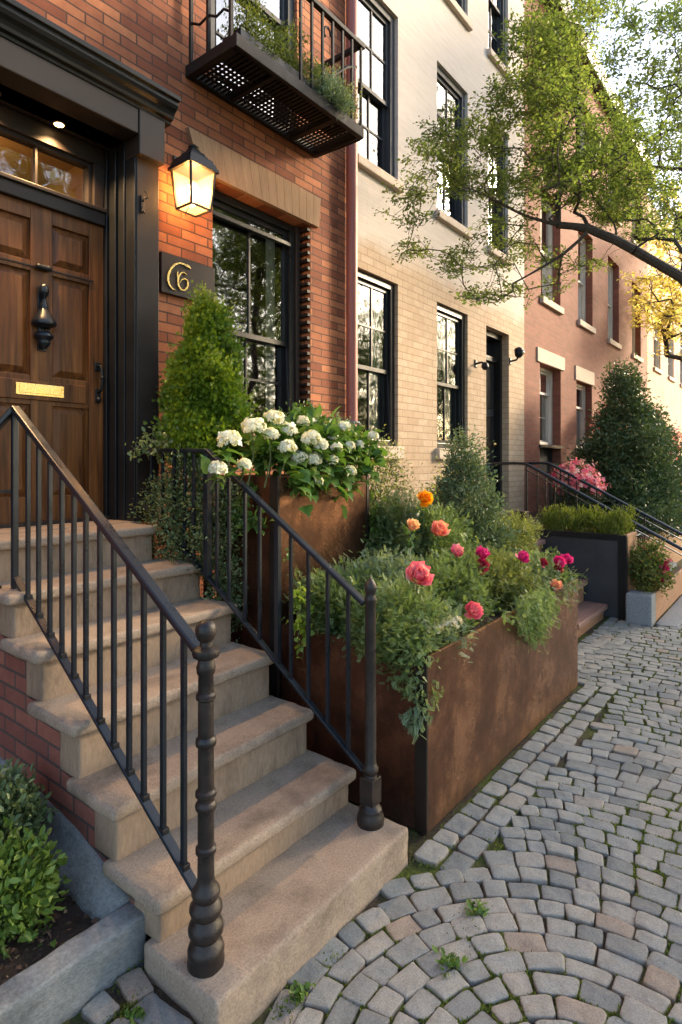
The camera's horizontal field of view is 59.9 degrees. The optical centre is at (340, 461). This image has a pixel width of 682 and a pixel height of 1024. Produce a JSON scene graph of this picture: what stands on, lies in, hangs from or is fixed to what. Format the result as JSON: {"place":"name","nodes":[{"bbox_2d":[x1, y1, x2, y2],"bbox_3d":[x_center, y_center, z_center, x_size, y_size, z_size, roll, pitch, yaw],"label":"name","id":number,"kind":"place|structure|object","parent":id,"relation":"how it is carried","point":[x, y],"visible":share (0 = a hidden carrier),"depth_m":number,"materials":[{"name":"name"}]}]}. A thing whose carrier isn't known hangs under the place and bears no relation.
{"place":"outdoors","nodes":[
{"label":"outdoors","id":0,"kind":"place"},
{"bbox_2d":[0,874,99,984],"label":"garden soil","id":1,"kind":"structure","parent":0,"point":[59,925],"depth_m":1.93,"materials":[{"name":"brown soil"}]},
{"bbox_2d":[0,757,59,848],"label":"garden shrub","id":2,"kind":"object","parent":1,"relation":"on","point":[21,799],"visible":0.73,"depth_m":2.17,"materials":[{"name":"green plant"}]},
{"bbox_2d":[0,817,70,959],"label":"garden shrub","id":3,"kind":"object","parent":1,"relation":"on","point":[28,889],"visible":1,"depth_m":1.92,"materials":[{"name":"green plant"}]},
{"bbox_2d":[81,614,681,1023],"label":"cobblestone pavement","id":4,"kind":"structure","parent":0,"point":[623,955],"depth_m":2.30,"materials":[{"name":"grey stone"}]},
{"bbox_2d":[61,968,196,1023],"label":"earth strip","id":5,"kind":"object","parent":4,"relation":"on","point":[119,998],"visible":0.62,"depth_m":1.82,"materials":[{"name":"brown soil"}]},
{"bbox_2d":[120,1004,145,1023],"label":"weed","id":6,"kind":"object","parent":4,"relation":"on","point":[138,1011],"visible":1,"depth_m":1.75,"materials":[{"name":"green plant"}]},
{"bbox_2d":[283,979,315,1004],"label":"weed","id":7,"kind":"object","parent":4,"relation":"on","point":[299,991],"visible":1,"depth_m":1.88,"materials":[{"name":"green plant"}]},
{"bbox_2d":[92,620,681,1023],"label":"moss","id":8,"kind":"object","parent":4,"relation":"on","point":[525,1018],"visible":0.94,"depth_m":2.49,"materials":[{"name":"green plant"}]},
{"bbox_2d":[432,945,467,977],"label":"weed","id":9,"kind":"object","parent":4,"relation":"on","point":[452,961],"visible":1,"depth_m":2.00,"materials":[{"name":"green plant"}]},
{"bbox_2d":[464,898,488,916],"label":"weed","id":10,"kind":"object","parent":4,"relation":"on","point":[480,908],"visible":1,"depth_m":2.23,"materials":[{"name":"green plant"}]},
{"bbox_2d":[372,0,681,313],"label":"street tree","id":11,"kind":"object","parent":4,"relation":"on","point":[562,88],"visible":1,"depth_m":4.88,"materials":[{"name":"green plant"}]},
{"bbox_2d":[588,0,681,253],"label":"street tree","id":12,"kind":"object","parent":4,"relation":"on","point":[668,100],"visible":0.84,"depth_m":8.70,"materials":[{"name":"green plant"}]},
{"bbox_2d":[656,596,681,626],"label":"flagstone","id":13,"kind":"object","parent":4,"relation":"on","point":[673,615],"visible":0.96,"depth_m":6.48,"materials":[{"name":"stone"}]},
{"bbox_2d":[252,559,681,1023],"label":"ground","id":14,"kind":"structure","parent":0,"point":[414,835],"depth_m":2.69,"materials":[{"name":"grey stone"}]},
{"bbox_2d":[0,757,128,922],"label":"sloping stone","id":15,"kind":"object","parent":14,"relation":"on","point":[95,891],"visible":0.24,"depth_m":2.13,"materials":[{"name":"grey stone"}]},
{"bbox_2d":[0,902,145,1023],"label":"bluestone kerb","id":16,"kind":"structure","parent":14,"relation":"on","point":[70,978],"depth_m":1.80,"materials":[{"name":"grey stone"}]},
{"bbox_2d":[0,0,345,597],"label":"brick townhouse","id":17,"kind":"structure","parent":14,"relation":"on","point":[108,109],"depth_m":3.70,"materials":[{"name":"red brick"}]},
{"bbox_2d":[0,194,103,523],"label":"front door","id":18,"kind":"structure","parent":17,"relation":"in","point":[51,262],"depth_m":3.49,"materials":[{"name":"brown wood"}]},
{"bbox_2d":[0,105,106,226],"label":"transom window","id":19,"kind":"structure","parent":17,"relation":"in","point":[19,128],"depth_m":3.50,"materials":[{"name":"brown paint"}]},
{"bbox_2d":[140,191,148,213],"bbox_3d":[-1.202,-1.583,3.622,0.038,0.140,0.038,0,0,38],"label":"door bell","id":20,"kind":"object","parent":17,"relation":"attached to","point":[142,203],"depth_m":3.62,"materials":[{"name":"metal"}]},
{"bbox_2d":[159,251,213,300],"bbox_3d":[-1.031,-1.231,3.998,0.043,0.262,0.436,0,0,38],"label":"house number sign","id":21,"kind":"object","parent":17,"relation":"attached to","point":[177,275],"visible":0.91,"depth_m":3.94,"materials":[{"name":"black metal"}]},
{"bbox_2d":[167,144,218,217],"bbox_3d":[-0.983,-1.816,3.859,0.305,0.482,0.235,0,0,38],"label":"wall lantern","id":22,"kind":"object","parent":17,"relation":"attached to","point":[193,170],"depth_m":3.79,"materials":[{"name":"black metal"}]},
{"bbox_2d":[211,0,293,125],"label":"window","id":23,"kind":"structure","parent":17,"relation":"in","point":[286,7],"depth_m":4.83,"materials":[{"name":"glass"}]},
{"bbox_2d":[185,127,320,435],"bbox_3d":[-0.714,-1.208,4.617,0.342,2.097,1.382,0,0,38],"label":"window","id":24,"kind":"structure","parent":17,"relation":"in","point":[237,172],"depth_m":4.95,"materials":[{"name":"black glass"}]},
{"bbox_2d":[185,0,364,157],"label":"balcony","id":25,"kind":"structure","parent":17,"relation":"attached to","point":[230,46],"depth_m":4.28,"materials":[{"name":"black metal"}]},
{"bbox_2d":[222,28,298,101],"bbox_3d":[-0.544,-2.720,4.087,0.180,0.159,0.568,0,0,38],"label":"window box","id":26,"kind":"object","parent":25,"relation":"on","point":[247,36],"visible":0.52,"depth_m":4.00,"materials":[{"name":"black metal"}]},
{"bbox_2d":[217,0,320,82],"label":"balcony plant","id":27,"kind":"object","parent":26,"relation":"in","point":[265,32],"visible":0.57,"depth_m":4.00,"materials":[{"name":"green plant"}]},
{"bbox_2d":[287,75,347,134],"bbox_3d":[-0.186,-2.720,4.543,0.180,0.159,0.568,0,0,38],"label":"window box","id":28,"kind":"object","parent":25,"relation":"on","point":[304,80],"visible":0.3,"depth_m":4.40,"materials":[{"name":"black metal"}]},
{"bbox_2d":[289,46,364,120],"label":"balcony plant","id":29,"kind":"object","parent":28,"relation":"in","point":[307,67],"visible":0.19,"depth_m":4.38,"materials":[{"name":"green plant"}]},
{"bbox_2d":[307,68,359,126],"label":"balcony plant","id":30,"kind":"object","parent":28,"relation":"in","point":[340,100],"visible":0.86,"depth_m":4.40,"materials":[{"name":"green plant"}]},
{"bbox_2d":[346,0,359,425],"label":"downspout","id":31,"kind":"object","parent":17,"relation":"attached to","point":[352,259],"visible":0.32,"depth_m":5.33,"materials":[{"name":"red paint"}]},
{"bbox_2d":[127,443,255,642],"bbox_3d":[-0.903,0.778,3.494,1.058,1.846,0.525,0,0,38],"label":"boxwood","id":32,"kind":"object","parent":14,"relation":"on","point":[161,535],"visible":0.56,"depth_m":3.37,"materials":[{"name":"green plant"}]},
{"bbox_2d":[0,520,407,1023],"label":"stoop","id":33,"kind":"object","parent":14,"relation":"on","point":[306,868],"visible":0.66,"depth_m":2.40,"materials":[{"name":"stone"}]},
{"bbox_2d":[0,405,224,978],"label":"stair railing","id":34,"kind":"object","parent":33,"relation":"on","point":[205,953],"visible":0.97,"depth_m":2.09,"materials":[{"name":"metal"}]},
{"bbox_2d":[138,448,383,830],"bbox_3d":[-0.527,0.745,3.069,1.783,1.660,0.120,0,0,38],"label":"stair railing","id":35,"kind":"object","parent":33,"relation":"on","point":[370,815],"visible":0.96,"depth_m":2.83,"materials":[{"name":"metal"}]},
{"bbox_2d":[216,474,368,698],"bbox_3d":[-0.283,0.889,3.756,0.519,1.622,0.869,0,0,38],"label":"copper planter","id":36,"kind":"object","parent":14,"relation":"on","point":[327,531],"visible":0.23,"depth_m":3.40,"materials":[{"name":"metal"}]},
{"bbox_2d":[212,480,273,540],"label":"ivy","id":37,"kind":"object","parent":36,"relation":"attached to","point":[249,514],"visible":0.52,"depth_m":3.28,"materials":[{"name":"green plant"}]},
{"bbox_2d":[200,410,337,490],"bbox_3d":[-0.464,-0.080,3.391,0.544,0.485,1.120,0,0,38],"label":"hydrangea","id":38,"kind":"object","parent":36,"relation":"in","point":[257,443],"visible":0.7,"depth_m":3.25,"materials":[{"name":"white plant"}]},
{"bbox_2d":[252,399,336,474],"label":"filler shrub","id":39,"kind":"object","parent":36,"relation":"on","point":[326,419],"visible":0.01,"depth_m":3.97,"materials":[{"name":"green plant"}]},
{"bbox_2d":[255,403,355,487],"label":"hydrangea","id":40,"kind":"object","parent":36,"relation":"in","point":[311,436],"visible":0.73,"depth_m":3.39,"materials":[{"name":"white plant"}]},
{"bbox_2d":[285,415,387,518],"bbox_3d":[-0.149,0.027,3.794,0.690,0.664,1.056,0,0,38],"label":"hydrangea","id":41,"kind":"object","parent":36,"relation":"in","point":[358,455],"visible":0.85,"depth_m":3.63,"materials":[{"name":"green plant"}]},
{"bbox_2d":[317,406,361,473],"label":"filler shrub","id":42,"kind":"object","parent":36,"relation":"in","point":[338,420],"visible":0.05,"depth_m":4.18,"materials":[{"name":"green plant"}]},
{"bbox_2d":[362,421,422,513],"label":"bedding plant","id":43,"kind":"object","parent":14,"relation":"on","point":[386,480],"visible":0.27,"depth_m":4.33,"materials":[{"name":"green plant"}]},
{"bbox_2d":[282,579,577,835],"bbox_3d":[0.736,1.304,3.877,0.914,0.832,2.289,0,0,38],"label":"copper planter","id":44,"kind":"object","parent":14,"relation":"on","point":[505,694],"visible":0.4,"depth_m":3.04,"materials":[{"name":"metal"}]},
{"bbox_2d":[286,582,315,658],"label":"lime ivy","id":45,"kind":"object","parent":44,"relation":"in","point":[298,621],"visible":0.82,"depth_m":2.95,"materials":[{"name":"green plant"}]},
{"bbox_2d":[281,556,395,644],"bbox_3d":[0.027,0.794,3.261,0.652,0.540,0.684,0,0,38],"label":"bedding plant","id":46,"kind":"object","parent":44,"relation":"in","point":[337,597],"visible":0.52,"depth_m":3.15,"materials":[{"name":"green plant"}]},
{"bbox_2d":[354,488,405,561],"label":"bedding plant","id":47,"kind":"object","parent":44,"relation":"on","point":[371,526],"visible":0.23,"depth_m":3.97,"materials":[{"name":"green plant"}]},
{"bbox_2d":[331,539,430,624],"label":"bedding plant","id":48,"kind":"object","parent":44,"relation":"in","point":[390,567],"visible":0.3,"depth_m":3.32,"materials":[{"name":"green plant"}]},
{"bbox_2d":[361,480,437,568],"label":"bedding plant","id":49,"kind":"object","parent":44,"relation":"on","point":[399,536],"visible":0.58,"depth_m":3.89,"materials":[{"name":"green plant"}]},
{"bbox_2d":[337,564,467,743],"bbox_3d":[0.285,0.891,2.905,0.575,0.757,0.627,0,0,38],"label":"bedding plant","id":50,"kind":"object","parent":44,"relation":"in","point":[396,605],"visible":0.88,"depth_m":2.77,"materials":[{"name":"green plant"}]},
{"bbox_2d":[404,518,420,559],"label":"rose","id":51,"kind":"object","parent":44,"relation":"in","point":[413,524],"visible":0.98,"depth_m":3.56,"materials":[{"name":"orange plant"}]},
{"bbox_2d":[405,561,434,628],"bbox_3d":[0.391,0.722,2.909,0.140,0.478,0.164,0,0,15],"label":"peony","id":52,"kind":"object","parent":44,"relation":"in","point":[418,571],"visible":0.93,"depth_m":2.89,"materials":[{"name":"pink plant"}]},
{"bbox_2d":[414,490,433,557],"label":"rose","id":53,"kind":"object","parent":44,"relation":"in","point":[425,498],"visible":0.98,"depth_m":3.93,"materials":[{"name":"orange plant"}]},
{"bbox_2d":[393,493,485,569],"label":"bedding plant","id":54,"kind":"object","parent":44,"relation":"on","point":[455,525],"visible":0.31,"depth_m":4.07,"materials":[{"name":"green plant"}]},
{"bbox_2d":[429,520,450,564],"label":"rose","id":55,"kind":"object","parent":44,"relation":"in","point":[439,527],"visible":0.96,"depth_m":3.68,"materials":[{"name":"orange plant"}]},
{"bbox_2d":[412,599,477,662],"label":"lace flower","id":56,"kind":"object","parent":44,"relation":"in","point":[455,620],"visible":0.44,"depth_m":2.96,"materials":[{"name":"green plant"}]},
{"bbox_2d":[446,543,463,587],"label":"rose","id":57,"kind":"object","parent":44,"relation":"in","point":[456,549],"visible":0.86,"depth_m":3.58,"materials":[{"name":"pink plant"}]},
{"bbox_2d":[405,547,505,632],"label":"bedding plant","id":58,"kind":"object","parent":44,"relation":"in","point":[468,588],"visible":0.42,"depth_m":3.47,"materials":[{"name":"green plant"}]},
{"bbox_2d":[461,601,483,635],"bbox_3d":[0.694,0.849,3.168,0.112,0.225,0.153,0,0,-15],"label":"peony","id":59,"kind":"object","parent":44,"relation":"in","point":[474,610],"visible":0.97,"depth_m":3.14,"materials":[{"name":"pink plant"}]},
{"bbox_2d":[425,418,520,562],"bbox_3d":[0.939,0.345,4.649,0.925,1.367,0.981,0,0,38],"label":"conical shrub","id":60,"kind":"object","parent":44,"relation":"in","point":[475,469],"visible":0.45,"depth_m":4.57,"materials":[{"name":"green plant"}]},
{"bbox_2d":[473,545,490,576],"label":"rose","id":61,"kind":"object","parent":44,"relation":"in","point":[482,552],"visible":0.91,"depth_m":3.66,"materials":[{"name":"pink plant"}]},
{"bbox_2d":[475,558,489,581],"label":"rose","id":62,"kind":"object","parent":44,"relation":"in","point":[484,563],"visible":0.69,"depth_m":3.62,"materials":[{"name":"red plant"}]},
{"bbox_2d":[448,538,545,615],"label":"bedding plant","id":63,"kind":"object","parent":44,"relation":"in","point":[505,575],"visible":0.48,"depth_m":3.88,"materials":[{"name":"green plant"}]},
{"bbox_2d":[473,506,551,556],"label":"bedding plant","id":64,"kind":"object","parent":44,"relation":"in","point":[525,527],"visible":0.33,"depth_m":4.95,"materials":[{"name":"green plant"}]},
{"bbox_2d":[512,550,529,595],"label":"rose","id":65,"kind":"object","parent":44,"relation":"in","point":[522,556],"visible":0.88,"depth_m":3.97,"materials":[{"name":"pink plant"}]},
{"bbox_2d":[495,548,578,652],"bbox_3d":[1.147,0.904,3.987,0.731,0.599,1.540,0,0,38],"label":"bedding plant","id":66,"kind":"object","parent":44,"relation":"in","point":[534,613],"visible":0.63,"depth_m":3.66,"materials":[{"name":"green plant"}]},
{"bbox_2d":[515,539,587,606],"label":"bedding plant","id":67,"kind":"object","parent":44,"relation":"in","point":[563,576],"visible":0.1,"depth_m":4.38,"materials":[{"name":"green plant"}]},
{"bbox_2d":[550,579,563,593],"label":"rose","id":68,"kind":"object","parent":44,"relation":"in","point":[558,584],"visible":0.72,"depth_m":4.13,"materials":[{"name":"orange plant"}]},
{"bbox_2d":[553,555,566,583],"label":"rose","id":69,"kind":"object","parent":44,"relation":"in","point":[561,560],"visible":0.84,"depth_m":4.30,"materials":[{"name":"pink plant"}]},
{"bbox_2d":[560,553,573,580],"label":"rose","id":70,"kind":"object","parent":44,"relation":"in","point":[568,558],"visible":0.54,"depth_m":4.41,"materials":[{"name":"pink plant"}]},
{"bbox_2d":[356,0,523,558],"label":"cream townhouse","id":71,"kind":"structure","parent":14,"relation":"on","point":[426,339],"depth_m":6.83,"materials":[{"name":"brick"}]},
{"bbox_2d":[356,270,403,458],"bbox_3d":[0.298,-0.933,5.866,0.279,1.806,0.800,0,0,38],"label":"window","id":72,"kind":"structure","parent":71,"relation":"in","point":[375,286],"depth_m":6.07,"materials":[{"name":"black paint"}]},
{"bbox_2d":[358,0,403,193],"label":"window","id":73,"kind":"structure","parent":71,"relation":"in","point":[385,174],"depth_m":6.06,"materials":[{"name":"glass"}]},
{"bbox_2d":[435,304,471,459],"bbox_3d":[1.268,-0.933,7.101,0.278,1.806,0.860,0,0,38],"label":"window","id":74,"kind":"structure","parent":71,"relation":"in","point":[448,315],"depth_m":7.33,"materials":[{"name":"black paint"}]},
{"bbox_2d":[435,65,472,239],"bbox_3d":[1.296,-3.678,7.078,0.205,1.816,0.860,0,0,38],"label":"window","id":75,"kind":"structure","parent":71,"relation":"in","point":[457,223],"depth_m":7.21,"materials":[{"name":"glass"}]},
{"bbox_2d":[444,0,472,31],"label":"window","id":76,"kind":"structure","parent":71,"relation":"in","point":[457,6],"depth_m":7.16,"materials":[{"name":"stone"}]},
{"bbox_2d":[486,362,496,501],"bbox_3d":[1.991,-0.350,8.198,0.117,2.100,0.640,0,0,38],"label":"front door","id":77,"kind":"structure","parent":71,"relation":"in","point":[490,371],"depth_m":8.33,"materials":[{"name":"wood"}]},
{"bbox_2d":[487,0,511,82],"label":"window","id":78,"kind":"structure","parent":71,"relation":"in","point":[497,7],"depth_m":8.31,"materials":[{"name":"glass"}]},
{"bbox_2d":[487,121,512,265],"bbox_3d":[2.117,-3.678,8.125,0.205,1.816,0.740,0,0,38],"label":"window","id":79,"kind":"structure","parent":71,"relation":"in","point":[496,253],"depth_m":8.32,"materials":[{"name":"glass"}]},
{"bbox_2d":[509,347,524,364],"bbox_3d":[2.492,-1.502,8.364,0.200,0.245,0.138,0,0,38],"label":"wall lamp","id":80,"kind":"object","parent":71,"relation":"attached to","point":[518,352],"visible":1,"depth_m":8.32,"materials":[{"name":"black metal"}]},
{"bbox_2d":[498,511,607,637],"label":"entrance steps","id":81,"kind":"structure","parent":14,"relation":"on","point":[590,615],"depth_m":6.37,"materials":[{"name":"brown stone"}]},
{"bbox_2d":[492,462,681,555],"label":"stair railing","id":82,"kind":"object","parent":81,"relation":"on","point":[555,480],"visible":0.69,"depth_m":7.35,"materials":[{"name":"black metal"}]},
{"bbox_2d":[526,462,681,546],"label":"stair railing","id":83,"kind":"object","parent":81,"relation":"on","point":[621,502],"visible":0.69,"depth_m":7.92,"materials":[{"name":"black metal"}]},
{"bbox_2d":[527,525,636,619],"bbox_3d":[2.788,1.245,6.920,1.128,0.910,0.508,0,0,38],"label":"slate planter","id":84,"kind":"object","parent":14,"relation":"on","point":[602,558],"visible":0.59,"depth_m":6.56,"materials":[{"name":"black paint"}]},
{"bbox_2d":[534,502,639,535],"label":"grassy plant","id":85,"kind":"object","parent":84,"relation":"in","point":[553,519],"visible":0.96,"depth_m":6.80,"materials":[{"name":"green plant"}]},
{"bbox_2d":[524,0,654,512],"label":"red townhouse","id":86,"kind":"structure","parent":14,"relation":"on","point":[579,335],"depth_m":10.62,"materials":[{"name":"red brick"}]},
{"bbox_2d":[536,347,564,444],"bbox_3d":[3.339,-1.037,9.848,0.348,1.526,1.320,0,0,38],"label":"window","id":87,"kind":"structure","parent":86,"relation":"in","point":[543,356],"depth_m":10.14,"materials":[{"name":"glass"}]},
{"bbox_2d":[540,198,563,314],"bbox_3d":[3.364,-3.463,9.847,0.368,1.886,1.030,0,0,38],"label":"window","id":88,"kind":"structure","parent":86,"relation":"in","point":[544,300],"depth_m":10.18,"materials":[{"name":"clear glass"}]},
{"bbox_2d":[575,365,594,451],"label":"window","id":89,"kind":"structure","parent":86,"relation":"in","point":[583,375],"depth_m":11.59,"materials":[{"name":"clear glass"}]},
{"bbox_2d":[577,233,595,333],"bbox_3d":[4.567,-3.463,11.382,0.368,1.886,1.030,0,0,38],"label":"window","id":90,"kind":"structure","parent":86,"relation":"in","point":[581,321],"depth_m":11.70,"materials":[{"name":"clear glass"}]},
{"bbox_2d":[607,264,621,349],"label":"window","id":91,"kind":"structure","parent":86,"relation":"in","point":[610,340],"depth_m":13.38,"materials":[{"name":"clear glass"}]},
{"bbox_2d":[631,288,642,362],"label":"window","id":92,"kind":"structure","parent":86,"relation":"in","point":[633,356],"depth_m":15.14,"materials":[{"name":"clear glass"}]},
{"bbox_2d":[616,176,681,360],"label":"street tree","id":93,"kind":"object","parent":14,"relation":"on","point":[671,314],"visible":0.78,"depth_m":13.36,"materials":[{"name":"yellow plant"}]},
{"bbox_2d":[626,562,681,626],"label":"stone trough","id":94,"kind":"object","parent":14,"relation":"on","point":[646,609],"visible":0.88,"depth_m":6.26,"materials":[{"name":"stone"}]},
{"bbox_2d":[628,535,678,599],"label":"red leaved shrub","id":95,"kind":"object","parent":94,"relation":"in","point":[650,569],"visible":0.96,"depth_m":6.44,"materials":[{"name":"green plant"}]},
{"bbox_2d":[637,524,681,561],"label":"garden wall","id":96,"kind":"structure","parent":14,"relation":"on","point":[676,557],"depth_m":9.60,"materials":[{"name":"brown stone"}]},
{"bbox_2d":[647,200,681,460],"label":"pale townhouse","id":97,"kind":"structure","parent":14,"relation":"on","point":[664,376],"depth_m":17.77,"materials":[{"name":"paint"}]},
{"bbox_2d":[653,305,662,374],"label":"window","id":98,"kind":"structure","parent":97,"relation":"in","point":[655,342],"depth_m":17.03,"materials":[{"name":"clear glass"}]},
{"bbox_2d":[668,327,675,382],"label":"window","id":99,"kind":"structure","parent":97,"relation":"in","point":[670,361],"depth_m":18.87,"materials":[{"name":"grey glass"}]},
{"bbox_2d":[569,0,681,240],"label":"sky","id":100,"kind":"structure","parent":0,"point":[647,6],"materials":[{"name":"white"}]},
{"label":"garden soil","id":101,"kind":"structure","parent":0,"visible":0},
{"bbox_2d":[542,458,610,513],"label":"azalea","id":102,"kind":"object","parent":101,"relation":"on","point":[585,474],"visible":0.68,"depth_m":8.28,"materials":[{"name":"pink plant"}]},
{"bbox_2d":[551,352,681,545],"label":"evergreen shrub","id":103,"kind":"object","parent":101,"relation":"on","point":[605,449],"visible":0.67,"depth_m":9.27,"materials":[{"name":"green plant"}]},
{"bbox_2d":[602,455,681,536],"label":"evergreen shrub","id":104,"kind":"object","parent":101,"relation":"on","point":[642,485],"visible":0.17,"depth_m":9.01,"materials":[{"name":"green plant"}]},
{"bbox_2d":[620,396,681,532],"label":"evergreen shrub","id":105,"kind":"object","parent":101,"relation":"on","point":[675,450],"visible":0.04,"depth_m":10.45,"materials":[{"name":"green plant"}]},
{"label":"garden soil","id":106,"kind":"structure","parent":0,"visible":0},
{"bbox_2d":[142,279,260,598],"bbox_3d":[-0.852,0.264,3.701,0.751,2.872,0.733,0,0,38],"label":"conical topiary","id":107,"kind":"object","parent":106,"relation":"on","point":[202,398],"visible":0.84,"depth_m":3.55,"materials":[{"name":"green plant"}]},
{"bbox_2d":[125,423,177,463],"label":"trailing sprig","id":108,"kind":"object","parent":107,"relation":"attached to","point":[145,450],"visible":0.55,"depth_m":3.36,"materials":[{"name":"green plant"}]},
{"bbox_2d":[409,435,480,516],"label":"loose shrub","id":109,"kind":"object","parent":106,"relation":"on","point":[433,486],"visible":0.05,"depth_m":5.43,"materials":[{"name":"green plant"}]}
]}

